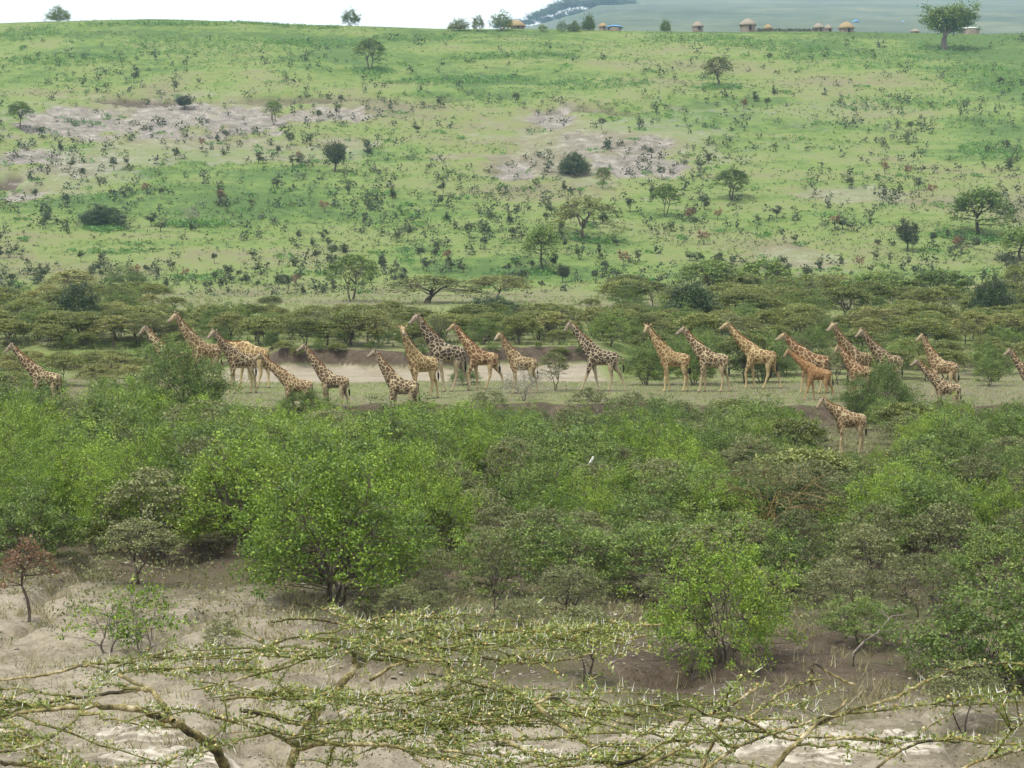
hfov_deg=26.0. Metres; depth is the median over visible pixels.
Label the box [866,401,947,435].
olive acacia
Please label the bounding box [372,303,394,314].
yellowish acacia
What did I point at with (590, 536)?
feathery shrub
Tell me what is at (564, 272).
slope shrub
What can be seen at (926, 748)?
limestone ledge
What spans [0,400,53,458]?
leafy shrub
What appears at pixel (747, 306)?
feathery shrub
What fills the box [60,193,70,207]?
hillside bush
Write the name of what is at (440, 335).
green shrub
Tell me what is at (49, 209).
hillside bush
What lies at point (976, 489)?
leafy shrub
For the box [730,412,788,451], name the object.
leafy shrub
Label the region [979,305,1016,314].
olive acacia
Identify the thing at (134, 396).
leafy shrub
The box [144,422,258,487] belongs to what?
feathery shrub
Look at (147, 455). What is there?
leafy shrub
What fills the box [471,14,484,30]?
ridge tree
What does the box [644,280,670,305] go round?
olive acacia
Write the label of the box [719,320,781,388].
giraffe
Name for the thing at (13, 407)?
leafy shrub
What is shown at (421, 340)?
olive acacia
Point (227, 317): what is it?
yellowish acacia
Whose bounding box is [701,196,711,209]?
hillside bush
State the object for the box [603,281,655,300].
olive acacia
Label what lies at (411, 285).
umbrella acacia
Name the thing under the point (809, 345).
thorn tree
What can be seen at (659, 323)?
yellowish acacia
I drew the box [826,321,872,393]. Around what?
giraffe
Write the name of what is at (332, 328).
olive acacia
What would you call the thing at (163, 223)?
hillside bush
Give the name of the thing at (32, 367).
giraffe
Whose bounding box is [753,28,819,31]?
brushwood fence
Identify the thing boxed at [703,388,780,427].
feathery shrub
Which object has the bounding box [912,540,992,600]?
feathery shrub
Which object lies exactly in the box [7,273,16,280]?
hillside bush
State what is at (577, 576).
thorn tree
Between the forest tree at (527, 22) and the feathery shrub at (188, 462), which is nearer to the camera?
the feathery shrub at (188, 462)
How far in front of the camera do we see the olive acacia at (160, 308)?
202.86 m
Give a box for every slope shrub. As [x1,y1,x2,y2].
[557,263,570,280]
[891,216,923,251]
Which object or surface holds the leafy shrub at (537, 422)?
on the ground at (354, 363)
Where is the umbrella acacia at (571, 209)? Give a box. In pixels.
[539,194,627,238]
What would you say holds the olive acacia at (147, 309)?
on the ground at (354, 363)
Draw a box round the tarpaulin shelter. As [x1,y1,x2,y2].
[605,25,622,30]
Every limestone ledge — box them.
[79,722,207,745]
[97,746,240,767]
[446,743,564,766]
[622,717,871,756]
[778,750,856,765]
[849,727,952,761]
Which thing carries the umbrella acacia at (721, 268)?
on the ground at (354, 363)
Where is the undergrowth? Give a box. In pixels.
[0,415,1023,646]
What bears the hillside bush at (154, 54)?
on the ground at (354, 363)
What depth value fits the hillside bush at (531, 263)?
349.36 m
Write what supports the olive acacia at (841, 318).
on the ground at (354, 363)
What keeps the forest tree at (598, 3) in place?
on the hill
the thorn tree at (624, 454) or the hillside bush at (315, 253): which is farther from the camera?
the hillside bush at (315, 253)
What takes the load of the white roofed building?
on the hill
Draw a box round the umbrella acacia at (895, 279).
[839,272,934,303]
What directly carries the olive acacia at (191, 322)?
on the ground at (354, 363)
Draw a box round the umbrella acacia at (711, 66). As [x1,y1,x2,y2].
[701,56,734,84]
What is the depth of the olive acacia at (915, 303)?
216.53 m
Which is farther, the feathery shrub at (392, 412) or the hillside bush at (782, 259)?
the hillside bush at (782, 259)
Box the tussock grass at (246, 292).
[0,18,1023,296]
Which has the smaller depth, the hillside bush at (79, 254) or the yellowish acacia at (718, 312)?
the yellowish acacia at (718, 312)
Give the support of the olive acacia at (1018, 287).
on the ground at (354, 363)
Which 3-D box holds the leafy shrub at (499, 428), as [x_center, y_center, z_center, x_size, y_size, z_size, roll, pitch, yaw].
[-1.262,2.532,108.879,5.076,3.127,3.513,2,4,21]
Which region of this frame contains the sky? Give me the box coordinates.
[0,0,587,28]
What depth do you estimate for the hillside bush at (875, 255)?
359.24 m
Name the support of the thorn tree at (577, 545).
on the ground at (354, 363)
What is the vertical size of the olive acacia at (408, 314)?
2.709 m
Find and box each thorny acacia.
[0,598,782,767]
[510,640,1023,767]
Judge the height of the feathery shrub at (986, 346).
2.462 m
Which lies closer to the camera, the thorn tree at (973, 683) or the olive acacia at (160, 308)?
the thorn tree at (973, 683)
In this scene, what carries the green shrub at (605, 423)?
on the ground at (354, 363)
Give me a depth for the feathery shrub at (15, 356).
165.84 m
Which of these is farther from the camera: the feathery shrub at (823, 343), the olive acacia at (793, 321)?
the olive acacia at (793, 321)
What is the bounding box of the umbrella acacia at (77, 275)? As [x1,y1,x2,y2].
[36,269,99,288]
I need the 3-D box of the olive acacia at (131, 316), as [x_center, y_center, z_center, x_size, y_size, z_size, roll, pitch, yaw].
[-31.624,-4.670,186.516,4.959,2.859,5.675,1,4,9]
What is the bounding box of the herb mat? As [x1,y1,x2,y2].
[0,19,1023,293]
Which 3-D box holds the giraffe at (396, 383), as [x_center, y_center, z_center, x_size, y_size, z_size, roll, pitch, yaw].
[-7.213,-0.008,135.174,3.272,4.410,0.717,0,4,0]
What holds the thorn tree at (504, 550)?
on the ground at (354, 363)
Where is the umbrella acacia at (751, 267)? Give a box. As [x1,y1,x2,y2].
[737,258,796,286]
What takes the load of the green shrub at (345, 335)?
on the ground at (354, 363)
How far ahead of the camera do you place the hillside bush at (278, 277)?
331.31 m
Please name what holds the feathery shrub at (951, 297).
on the ground at (354, 363)
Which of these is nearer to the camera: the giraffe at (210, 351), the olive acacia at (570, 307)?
the giraffe at (210, 351)
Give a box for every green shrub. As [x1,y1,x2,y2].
[211,330,233,342]
[262,328,280,348]
[271,386,342,422]
[336,332,355,340]
[419,327,445,339]
[447,363,481,384]
[469,416,580,484]
[483,454,581,526]
[486,406,569,454]
[495,404,552,444]
[530,322,552,335]
[560,396,646,453]
[608,454,745,544]
[613,336,672,384]
[616,392,710,426]
[628,344,676,379]
[632,324,683,354]
[661,327,719,384]
[663,335,686,350]
[675,347,708,372]
[678,425,752,475]
[680,467,748,512]
[681,325,725,354]
[694,328,728,354]
[694,405,766,468]
[725,332,798,381]
[731,328,810,375]
[769,433,822,491]
[802,323,825,346]
[826,320,853,341]
[835,451,880,493]
[860,395,901,430]
[885,333,902,343]
[885,427,935,460]
[918,404,965,435]
[927,414,998,478]
[932,313,955,334]
[968,441,1023,512]
[992,394,1023,415]
[994,407,1023,461]
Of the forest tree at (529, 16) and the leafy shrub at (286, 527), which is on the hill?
the forest tree at (529, 16)
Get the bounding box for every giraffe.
[4,342,62,408]
[139,325,189,387]
[167,311,222,375]
[207,328,256,393]
[216,340,269,387]
[253,352,313,414]
[296,344,349,408]
[367,348,420,412]
[397,324,438,398]
[408,312,469,391]
[447,322,504,388]
[494,331,537,393]
[563,320,625,391]
[643,323,690,391]
[675,325,729,391]
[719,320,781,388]
[775,331,829,393]
[783,348,834,399]
[816,396,866,452]
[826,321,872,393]
[833,344,874,391]
[855,327,902,393]
[910,358,961,408]
[915,333,959,396]
[1003,348,1023,380]
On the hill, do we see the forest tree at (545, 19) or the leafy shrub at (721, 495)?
the forest tree at (545, 19)
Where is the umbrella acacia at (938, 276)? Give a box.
[890,269,978,303]
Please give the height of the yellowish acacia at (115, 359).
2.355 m
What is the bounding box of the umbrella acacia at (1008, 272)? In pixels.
[1001,262,1023,301]
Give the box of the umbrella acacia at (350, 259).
[324,253,383,301]
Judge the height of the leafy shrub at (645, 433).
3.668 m
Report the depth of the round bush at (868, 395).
135.16 m
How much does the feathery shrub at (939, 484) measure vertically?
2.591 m
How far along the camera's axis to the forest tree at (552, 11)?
2963.51 m
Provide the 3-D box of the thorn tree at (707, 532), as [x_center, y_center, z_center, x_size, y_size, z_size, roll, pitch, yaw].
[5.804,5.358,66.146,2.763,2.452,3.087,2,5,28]
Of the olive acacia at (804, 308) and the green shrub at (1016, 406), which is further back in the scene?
the olive acacia at (804, 308)
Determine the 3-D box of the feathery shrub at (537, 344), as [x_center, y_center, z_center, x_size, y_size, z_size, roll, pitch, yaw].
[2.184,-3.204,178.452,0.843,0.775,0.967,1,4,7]
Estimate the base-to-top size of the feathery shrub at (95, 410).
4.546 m
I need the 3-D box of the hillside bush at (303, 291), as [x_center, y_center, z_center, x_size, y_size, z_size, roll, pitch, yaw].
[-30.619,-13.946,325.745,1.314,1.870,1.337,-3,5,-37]
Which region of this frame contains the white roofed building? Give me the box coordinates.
[960,27,981,33]
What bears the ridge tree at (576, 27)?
on the ground at (354, 363)
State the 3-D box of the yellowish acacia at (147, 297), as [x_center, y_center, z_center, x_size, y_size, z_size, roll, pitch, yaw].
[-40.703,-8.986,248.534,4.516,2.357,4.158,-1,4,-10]
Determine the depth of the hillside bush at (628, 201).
404.43 m
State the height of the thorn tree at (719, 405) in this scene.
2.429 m
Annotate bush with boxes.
[0,366,94,420]
[4,246,13,257]
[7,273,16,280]
[7,280,15,286]
[9,242,19,252]
[32,274,44,284]
[34,198,47,214]
[37,263,43,272]
[39,213,46,228]
[39,269,47,280]
[42,210,50,223]
[43,203,52,214]
[58,140,63,150]
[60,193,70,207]
[64,154,76,165]
[76,251,83,258]
[77,167,86,178]
[79,75,86,86]
[86,267,95,277]
[97,250,107,260]
[108,157,118,169]
[117,219,125,229]
[118,183,131,196]
[120,333,252,406]
[123,152,129,165]
[127,264,140,279]
[131,72,139,80]
[140,182,150,190]
[143,212,157,225]
[151,49,157,60]
[154,265,161,273]
[155,213,167,231]
[158,187,164,195]
[165,259,174,270]
[171,80,178,91]
[172,147,178,159]
[179,205,200,219]
[182,268,189,276]
[211,272,218,282]
[213,188,225,197]
[216,277,227,289]
[217,180,224,192]
[221,200,230,212]
[222,129,229,137]
[224,265,235,282]
[226,274,236,281]
[237,271,249,283]
[248,248,257,258]
[250,259,262,272]
[255,151,264,163]
[270,177,279,186]
[273,274,284,288]
[274,145,281,156]
[277,276,294,293]
[285,134,294,141]
[286,154,294,166]
[287,255,297,265]
[291,263,303,282]
[292,150,303,157]
[292,274,301,286]
[294,154,305,165]
[299,284,306,293]
[306,132,315,145]
[310,249,321,257]
[311,280,321,291]
[315,109,324,118]
[317,225,329,241]
[318,199,330,212]
[325,237,332,244]
[325,254,333,262]
[326,245,339,252]
[331,280,337,291]
[333,104,341,116]
[337,94,345,102]
[340,244,350,255]
[342,181,351,194]
[360,147,373,156]
[360,212,367,222]
[362,138,370,147]
[363,195,372,208]
[377,255,386,266]
[380,258,387,266]
[388,185,397,198]
[394,273,405,280]
[401,225,416,241]
[410,118,421,132]
[415,246,427,262]
[420,257,432,271]
[430,247,437,257]
[432,241,440,249]
[435,195,443,205]
[436,95,443,107]
[436,182,446,195]
[441,249,451,256]
[444,211,450,220]
[456,259,468,272]
[462,223,473,238]
[477,222,491,236]
[480,237,489,247]
[501,263,513,272]
[506,209,513,223]
[508,227,517,237]
[511,92,521,102]
[513,204,521,216]
[513,269,530,278]
[517,231,524,242]
[526,259,535,270]
[537,280,546,287]
[542,157,553,172]
[545,197,555,214]
[547,253,558,263]
[561,180,567,189]
[561,238,567,246]
[571,240,585,259]
[590,270,598,282]
[597,118,606,129]
[597,210,606,222]
[598,260,611,270]
[600,136,611,149]
[609,267,617,276]
[610,233,619,244]
[617,249,629,265]
[624,197,636,211]
[631,249,641,261]
[647,147,654,158]
[654,270,664,282]
[655,167,666,179]
[666,219,674,231]
[680,178,690,190]
[684,207,696,220]
[684,249,693,260]
[691,217,698,228]
[694,156,706,167]
[697,229,710,244]
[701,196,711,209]
[706,153,711,163]
[713,208,722,219]
[728,253,735,261]
[740,99,747,108]
[752,91,757,100]
[768,205,782,214]
[778,257,787,264]
[802,267,813,274]
[822,356,926,414]
[828,215,840,228]
[837,211,848,228]
[845,176,856,188]
[845,221,856,227]
[855,256,863,267]
[868,207,875,218]
[872,246,880,260]
[879,160,890,173]
[885,251,893,262]
[903,130,910,141]
[904,164,912,172]
[907,121,913,131]
[909,237,919,252]
[910,176,922,190]
[927,183,937,195]
[928,232,938,245]
[951,230,963,246]
[951,235,963,248]
[953,230,966,244]
[961,97,970,109]
[969,237,981,249]
[979,268,987,277]
[996,76,1003,84]
[1002,139,1010,150]
[1002,253,1010,267]
[1005,158,1013,169]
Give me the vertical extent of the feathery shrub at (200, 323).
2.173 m
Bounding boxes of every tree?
[0,534,62,621]
[6,101,36,128]
[10,309,37,338]
[43,4,72,20]
[47,273,101,333]
[48,398,120,440]
[73,466,222,561]
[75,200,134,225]
[80,517,195,584]
[100,265,150,285]
[113,421,169,470]
[122,315,171,342]
[152,315,170,331]
[155,398,258,434]
[159,436,235,513]
[174,93,193,109]
[198,618,242,666]
[261,100,283,124]
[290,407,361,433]
[296,308,345,341]
[320,137,349,171]
[341,6,360,25]
[350,409,369,423]
[373,583,422,622]
[405,548,460,596]
[411,570,451,602]
[416,590,460,635]
[417,459,495,528]
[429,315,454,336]
[439,485,518,534]
[447,17,470,30]
[456,525,509,569]
[460,527,525,609]
[461,505,536,558]
[462,290,529,325]
[467,389,512,416]
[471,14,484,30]
[475,436,552,503]
[487,8,512,30]
[487,506,590,572]
[498,598,546,627]
[518,223,564,270]
[519,16,536,25]
[521,564,616,615]
[522,13,538,19]
[531,7,548,23]
[533,352,569,390]
[534,15,556,23]
[538,23,546,30]
[539,4,563,21]
[542,506,617,559]
[543,567,603,606]
[545,408,588,432]
[545,604,623,680]
[546,308,579,338]
[547,0,566,12]
[553,9,569,18]
[554,0,578,11]
[554,408,600,428]
[555,19,567,29]
[555,387,618,417]
[555,525,637,576]
[557,150,592,175]
[558,462,626,505]
[567,5,590,15]
[567,20,581,30]
[578,0,596,8]
[580,11,595,30]
[586,0,604,8]
[595,167,611,188]
[602,0,625,4]
[603,447,643,496]
[607,391,652,418]
[610,403,641,423]
[611,457,704,508]
[619,0,641,3]
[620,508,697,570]
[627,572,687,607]
[648,418,704,448]
[658,399,699,419]
[659,18,670,30]
[659,269,722,329]
[666,522,744,596]
[669,401,706,419]
[678,414,706,426]
[686,449,745,476]
[699,413,738,429]
[701,404,733,427]
[707,313,744,340]
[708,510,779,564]
[721,432,779,466]
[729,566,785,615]
[738,421,760,441]
[751,459,857,518]
[759,508,833,564]
[778,467,849,541]
[786,336,815,369]
[791,557,899,619]
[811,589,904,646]
[822,461,890,512]
[822,503,924,594]
[823,522,912,600]
[827,352,847,384]
[858,552,978,616]
[871,412,931,450]
[903,501,984,584]
[914,0,982,49]
[922,658,1019,735]
[939,182,1018,234]
[940,455,1005,495]
[948,399,975,418]
[953,455,992,484]
[965,270,1021,325]
[965,507,1023,573]
[973,435,1023,477]
[980,468,1023,532]
[992,226,1023,259]
[994,440,1022,468]
[1003,465,1023,508]
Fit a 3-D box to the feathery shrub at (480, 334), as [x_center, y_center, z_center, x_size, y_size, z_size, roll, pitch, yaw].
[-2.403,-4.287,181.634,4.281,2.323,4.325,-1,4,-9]
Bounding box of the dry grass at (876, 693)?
[0,407,1023,767]
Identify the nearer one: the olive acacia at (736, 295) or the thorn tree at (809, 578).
the thorn tree at (809, 578)
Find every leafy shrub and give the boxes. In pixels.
[0,383,98,474]
[0,392,40,449]
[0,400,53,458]
[0,416,81,487]
[0,432,90,539]
[0,453,107,546]
[0,462,45,552]
[12,411,63,457]
[17,430,119,475]
[21,424,145,513]
[36,417,182,539]
[38,435,110,486]
[55,373,156,419]
[66,442,157,549]
[76,376,201,440]
[112,412,199,525]
[127,387,181,417]
[134,417,198,479]
[153,420,329,549]
[160,391,251,472]
[181,389,215,416]
[192,396,263,434]
[219,426,473,610]
[231,408,352,525]
[241,395,294,433]
[243,451,425,573]
[248,399,316,480]
[248,401,293,427]
[266,413,360,513]
[295,396,363,433]
[298,401,361,428]
[301,411,362,456]
[346,403,454,515]
[355,401,431,431]
[356,430,461,533]
[374,402,397,422]
[387,455,490,561]
[394,399,463,442]
[400,397,513,483]
[402,402,450,425]
[434,402,503,444]
[436,398,494,433]
[443,422,518,500]
[445,405,511,434]
[494,478,597,549]
[500,411,551,438]
[502,413,561,442]
[509,448,645,535]
[554,400,599,432]
[566,458,656,523]
[568,408,655,484]
[568,475,628,535]
[615,406,706,474]
[618,510,818,676]
[625,424,724,492]
[659,449,736,509]
[668,462,786,544]
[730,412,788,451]
[764,399,825,447]
[767,412,824,449]
[798,458,932,549]
[843,450,862,479]
[858,457,928,502]
[863,453,891,472]
[866,448,962,522]
[868,444,887,460]
[872,560,1023,693]
[888,413,937,450]
[889,404,955,448]
[938,477,997,535]
[939,391,981,427]
[959,466,1023,553]
[981,402,1016,435]
[981,428,1007,466]
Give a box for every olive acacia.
[0,287,25,300]
[0,292,21,306]
[0,303,32,315]
[0,309,22,320]
[0,318,33,345]
[0,327,28,341]
[1,297,50,308]
[2,370,28,388]
[11,350,43,359]
[28,304,75,322]
[28,310,90,340]
[29,323,71,347]
[30,310,68,321]
[34,353,87,378]
[37,288,67,303]
[37,395,79,415]
[54,310,116,338]
[57,313,106,344]
[70,352,109,377]
[71,332,99,348]
[77,351,111,362]
[82,284,111,294]
[94,286,140,302]
[95,304,115,310]
[95,308,139,339]
[104,350,129,368]
[112,356,158,376]
[113,311,162,343]
[116,281,158,297]
[117,305,170,336]
[131,282,177,300]
[149,303,176,310]
[149,306,173,330]
[150,318,196,341]
[159,297,190,306]
[161,331,183,341]
[162,309,189,330]
[170,341,188,348]
[184,319,198,327]
[185,304,237,321]
[221,325,241,332]
[227,316,283,345]
[232,303,276,316]
[249,328,268,337]
[254,296,283,304]
[258,304,284,314]
[259,315,294,334]
[267,316,339,345]
[272,341,293,349]
[282,311,294,318]
[284,324,302,339]
[287,307,334,333]
[288,347,303,356]
[294,305,332,311]
[302,320,348,347]
[320,310,389,345]
[321,310,383,341]
[326,342,348,354]
[334,304,390,327]
[379,300,406,317]
[387,306,425,318]
[391,308,438,322]
[391,400,443,412]
[393,321,407,329]
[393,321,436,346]
[399,329,421,345]
[412,337,425,349]
[423,312,470,340]
[446,305,491,333]
[449,303,492,314]
[451,314,491,335]
[471,312,507,339]
[484,302,515,313]
[496,314,546,344]
[504,309,565,339]
[504,325,534,340]
[511,303,532,311]
[528,303,558,310]
[534,306,582,334]
[543,328,575,343]
[547,304,584,332]
[549,347,572,352]
[573,312,612,335]
[576,298,600,309]
[590,277,658,297]
[603,274,646,284]
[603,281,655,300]
[604,303,652,312]
[606,308,653,334]
[616,313,675,328]
[624,331,675,356]
[625,328,646,344]
[635,311,676,328]
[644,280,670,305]
[653,290,694,302]
[670,312,729,334]
[692,275,715,287]
[702,398,768,416]
[703,282,742,308]
[707,305,734,312]
[709,289,773,311]
[710,291,736,304]
[711,273,769,285]
[713,332,783,382]
[723,284,773,304]
[728,328,777,340]
[731,447,865,517]
[745,297,787,322]
[748,417,839,452]
[750,307,800,337]
[750,309,771,324]
[757,276,816,287]
[761,285,782,296]
[761,324,795,341]
[767,316,801,329]
[776,316,815,332]
[781,302,812,308]
[782,304,827,314]
[783,303,833,331]
[790,311,829,333]
[791,288,842,305]
[811,285,879,313]
[812,348,841,370]
[821,278,854,309]
[823,348,873,380]
[826,314,863,327]
[826,331,891,349]
[841,305,886,317]
[849,280,897,304]
[863,326,882,333]
[866,341,898,350]
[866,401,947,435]
[873,446,956,472]
[874,317,908,332]
[876,285,930,303]
[880,299,921,307]
[884,303,914,315]
[887,337,940,368]
[887,349,918,364]
[888,336,931,355]
[898,318,959,338]
[900,287,954,305]
[900,302,960,319]
[902,302,922,305]
[905,310,951,334]
[918,339,966,355]
[922,348,973,378]
[924,284,967,306]
[933,333,963,340]
[955,295,982,311]
[956,307,989,330]
[963,288,1008,296]
[966,335,1002,353]
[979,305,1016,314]
[989,309,1023,328]
[992,342,1023,365]
[996,308,1023,322]
[1004,303,1023,327]
[1005,281,1023,294]
[1011,293,1023,303]
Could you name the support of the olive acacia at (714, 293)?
on the ground at (354, 363)
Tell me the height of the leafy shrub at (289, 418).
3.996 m
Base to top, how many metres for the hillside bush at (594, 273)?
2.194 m
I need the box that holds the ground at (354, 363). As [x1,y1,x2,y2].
[0,19,1023,767]
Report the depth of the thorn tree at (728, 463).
86.69 m
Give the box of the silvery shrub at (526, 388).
[494,364,558,400]
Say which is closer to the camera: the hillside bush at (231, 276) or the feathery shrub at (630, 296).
the feathery shrub at (630, 296)
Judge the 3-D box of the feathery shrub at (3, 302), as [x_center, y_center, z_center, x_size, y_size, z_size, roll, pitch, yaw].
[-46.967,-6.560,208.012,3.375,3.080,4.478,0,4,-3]
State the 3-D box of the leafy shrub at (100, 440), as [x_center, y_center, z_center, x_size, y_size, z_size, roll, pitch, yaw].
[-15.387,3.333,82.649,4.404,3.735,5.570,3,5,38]
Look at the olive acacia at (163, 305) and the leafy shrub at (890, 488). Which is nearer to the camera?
the leafy shrub at (890, 488)
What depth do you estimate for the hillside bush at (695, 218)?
388.66 m
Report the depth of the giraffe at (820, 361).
146.53 m
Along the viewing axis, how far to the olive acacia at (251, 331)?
183.56 m
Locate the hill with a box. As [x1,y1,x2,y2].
[524,0,1023,33]
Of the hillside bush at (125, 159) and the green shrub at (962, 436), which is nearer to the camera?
the green shrub at (962, 436)
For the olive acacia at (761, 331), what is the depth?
178.08 m
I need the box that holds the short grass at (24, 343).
[0,293,1023,404]
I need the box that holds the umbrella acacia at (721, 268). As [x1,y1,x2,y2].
[671,258,749,285]
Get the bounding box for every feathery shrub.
[0,298,20,314]
[0,346,25,372]
[0,474,105,567]
[12,301,60,340]
[13,281,32,295]
[22,363,68,392]
[30,369,73,397]
[33,416,90,458]
[33,420,125,470]
[34,386,58,399]
[52,377,149,442]
[60,332,80,348]
[79,391,193,468]
[86,285,105,303]
[87,371,120,398]
[95,285,148,308]
[121,282,145,305]
[123,340,164,370]
[130,439,309,538]
[143,339,173,359]
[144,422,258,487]
[176,344,210,372]
[182,303,201,330]
[182,403,280,490]
[192,315,215,334]
[199,298,238,333]
[200,314,227,335]
[203,394,244,416]
[226,298,254,331]
[227,403,360,473]
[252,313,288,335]
[258,411,413,525]
[282,410,413,469]
[310,330,328,340]
[312,338,325,350]
[338,395,446,444]
[344,391,471,465]
[352,499,444,577]
[365,340,375,348]
[369,326,396,342]
[384,415,443,455]
[392,332,412,344]
[395,424,487,497]
[417,347,425,354]
[424,449,485,528]
[433,400,499,433]
[441,525,552,595]
[460,418,496,481]
[462,317,504,344]
[465,397,512,431]
[484,342,499,350]
[485,431,585,502]
[488,433,560,490]
[492,314,522,339]
[499,401,547,431]
[504,414,625,492]
[512,496,631,599]
[531,406,553,422]
[534,340,541,347]
[545,409,625,453]
[552,429,641,485]
[568,322,585,336]
[574,345,582,353]
[584,315,611,340]
[587,306,633,346]
[589,518,722,595]
[598,480,696,556]
[602,425,647,458]
[606,282,650,306]
[610,311,643,343]
[624,421,704,465]
[626,393,682,428]
[640,303,657,311]
[640,405,706,448]
[646,399,667,410]
[652,295,669,320]
[656,498,757,584]
[665,299,707,336]
[673,329,685,341]
[685,405,766,480]
[691,484,752,542]
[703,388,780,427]
[704,397,719,405]
[711,454,799,532]
[727,303,754,330]
[733,299,758,316]
[735,435,795,464]
[736,513,846,597]
[745,393,791,419]
[747,470,808,522]
[754,277,779,297]
[768,273,818,302]
[774,285,804,304]
[784,406,798,414]
[785,331,807,344]
[798,326,832,351]
[800,287,832,318]
[805,466,912,523]
[811,314,839,336]
[817,316,842,337]
[818,491,921,563]
[849,287,889,316]
[853,343,868,351]
[858,463,986,552]
[865,471,990,546]
[870,434,979,495]
[874,415,905,435]
[876,334,922,370]
[886,324,917,339]
[900,394,958,431]
[905,309,948,338]
[909,400,997,463]
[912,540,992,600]
[931,397,951,408]
[935,274,966,306]
[938,512,1023,593]
[939,423,1010,455]
[959,341,1004,373]
[960,410,992,433]
[961,401,1023,461]
[965,304,993,336]
[967,435,1023,480]
[970,407,994,420]
[971,358,1014,385]
[972,338,998,361]
[976,344,1015,381]
[981,322,1012,340]
[985,320,1002,336]
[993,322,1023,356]
[996,402,1023,435]
[1007,322,1023,335]
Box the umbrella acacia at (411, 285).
[376,275,492,302]
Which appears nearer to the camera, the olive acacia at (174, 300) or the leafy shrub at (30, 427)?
the leafy shrub at (30, 427)
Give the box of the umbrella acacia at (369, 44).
[348,37,387,69]
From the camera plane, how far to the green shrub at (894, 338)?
185.48 m
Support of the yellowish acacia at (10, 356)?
on the ground at (354, 363)
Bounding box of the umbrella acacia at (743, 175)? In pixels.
[706,168,751,199]
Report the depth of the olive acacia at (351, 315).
179.71 m
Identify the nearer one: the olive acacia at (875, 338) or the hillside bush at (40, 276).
the olive acacia at (875, 338)
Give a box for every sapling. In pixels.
[51,585,153,652]
[108,569,197,655]
[674,644,707,680]
[852,602,904,666]
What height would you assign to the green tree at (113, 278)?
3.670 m
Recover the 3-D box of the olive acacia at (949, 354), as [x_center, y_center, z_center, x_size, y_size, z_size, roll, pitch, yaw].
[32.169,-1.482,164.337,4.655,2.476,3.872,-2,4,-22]
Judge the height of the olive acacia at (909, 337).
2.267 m
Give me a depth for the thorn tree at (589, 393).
129.72 m
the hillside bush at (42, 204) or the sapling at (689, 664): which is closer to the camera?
the sapling at (689, 664)
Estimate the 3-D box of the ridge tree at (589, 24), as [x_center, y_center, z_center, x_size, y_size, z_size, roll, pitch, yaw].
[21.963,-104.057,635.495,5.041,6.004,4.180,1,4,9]
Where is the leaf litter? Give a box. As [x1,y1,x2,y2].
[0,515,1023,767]
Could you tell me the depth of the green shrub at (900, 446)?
99.84 m
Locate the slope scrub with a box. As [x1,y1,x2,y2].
[0,33,1023,296]
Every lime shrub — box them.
[249,410,299,447]
[321,462,419,560]
[343,415,400,452]
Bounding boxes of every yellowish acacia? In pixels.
[0,352,28,370]
[0,360,29,377]
[0,372,26,391]
[17,289,54,303]
[27,350,49,362]
[35,284,56,292]
[50,351,75,364]
[69,363,118,385]
[82,314,145,347]
[88,353,141,381]
[100,301,128,308]
[103,364,147,388]
[134,294,163,306]
[201,312,253,339]
[265,307,291,316]
[327,303,352,310]
[343,313,399,347]
[360,309,394,335]
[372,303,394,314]
[530,310,580,341]
[570,307,613,338]
[650,320,678,339]
[652,308,683,333]
[697,456,854,545]
[706,310,745,337]
[730,315,764,329]
[741,322,764,331]
[765,285,804,302]
[813,274,849,281]
[839,306,902,331]
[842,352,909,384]
[850,317,896,336]
[876,307,908,318]
[907,355,930,380]
[938,311,960,321]
[947,310,997,340]
[948,321,985,346]
[975,312,1023,340]
[1000,341,1023,358]
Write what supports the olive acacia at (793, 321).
on the ground at (354, 363)
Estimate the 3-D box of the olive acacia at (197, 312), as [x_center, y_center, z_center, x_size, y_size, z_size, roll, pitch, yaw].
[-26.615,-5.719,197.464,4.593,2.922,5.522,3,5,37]
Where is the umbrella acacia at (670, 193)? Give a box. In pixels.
[647,182,682,216]
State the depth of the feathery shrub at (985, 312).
196.85 m
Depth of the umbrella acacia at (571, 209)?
374.95 m
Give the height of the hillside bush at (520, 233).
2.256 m
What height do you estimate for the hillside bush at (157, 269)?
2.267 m
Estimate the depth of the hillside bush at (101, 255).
355.04 m
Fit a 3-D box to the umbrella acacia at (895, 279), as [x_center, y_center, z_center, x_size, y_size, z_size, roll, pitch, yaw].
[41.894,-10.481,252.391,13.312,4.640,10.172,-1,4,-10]
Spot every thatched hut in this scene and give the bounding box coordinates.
[507,20,525,28]
[598,23,606,30]
[691,21,703,31]
[739,18,756,31]
[764,24,772,29]
[812,23,824,31]
[824,24,832,31]
[838,21,854,31]
[910,29,919,32]
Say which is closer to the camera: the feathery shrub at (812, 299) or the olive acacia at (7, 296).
the feathery shrub at (812, 299)
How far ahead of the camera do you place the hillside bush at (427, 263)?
348.90 m
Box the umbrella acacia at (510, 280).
[459,274,538,301]
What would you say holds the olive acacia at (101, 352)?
on the ground at (354, 363)
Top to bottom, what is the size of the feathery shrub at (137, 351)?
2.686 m
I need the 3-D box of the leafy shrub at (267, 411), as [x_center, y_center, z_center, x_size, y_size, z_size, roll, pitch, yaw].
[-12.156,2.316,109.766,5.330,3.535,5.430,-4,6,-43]
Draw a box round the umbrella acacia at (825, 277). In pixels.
[783,273,841,303]
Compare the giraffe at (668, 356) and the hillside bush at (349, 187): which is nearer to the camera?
the giraffe at (668, 356)
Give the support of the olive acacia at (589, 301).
on the ground at (354, 363)

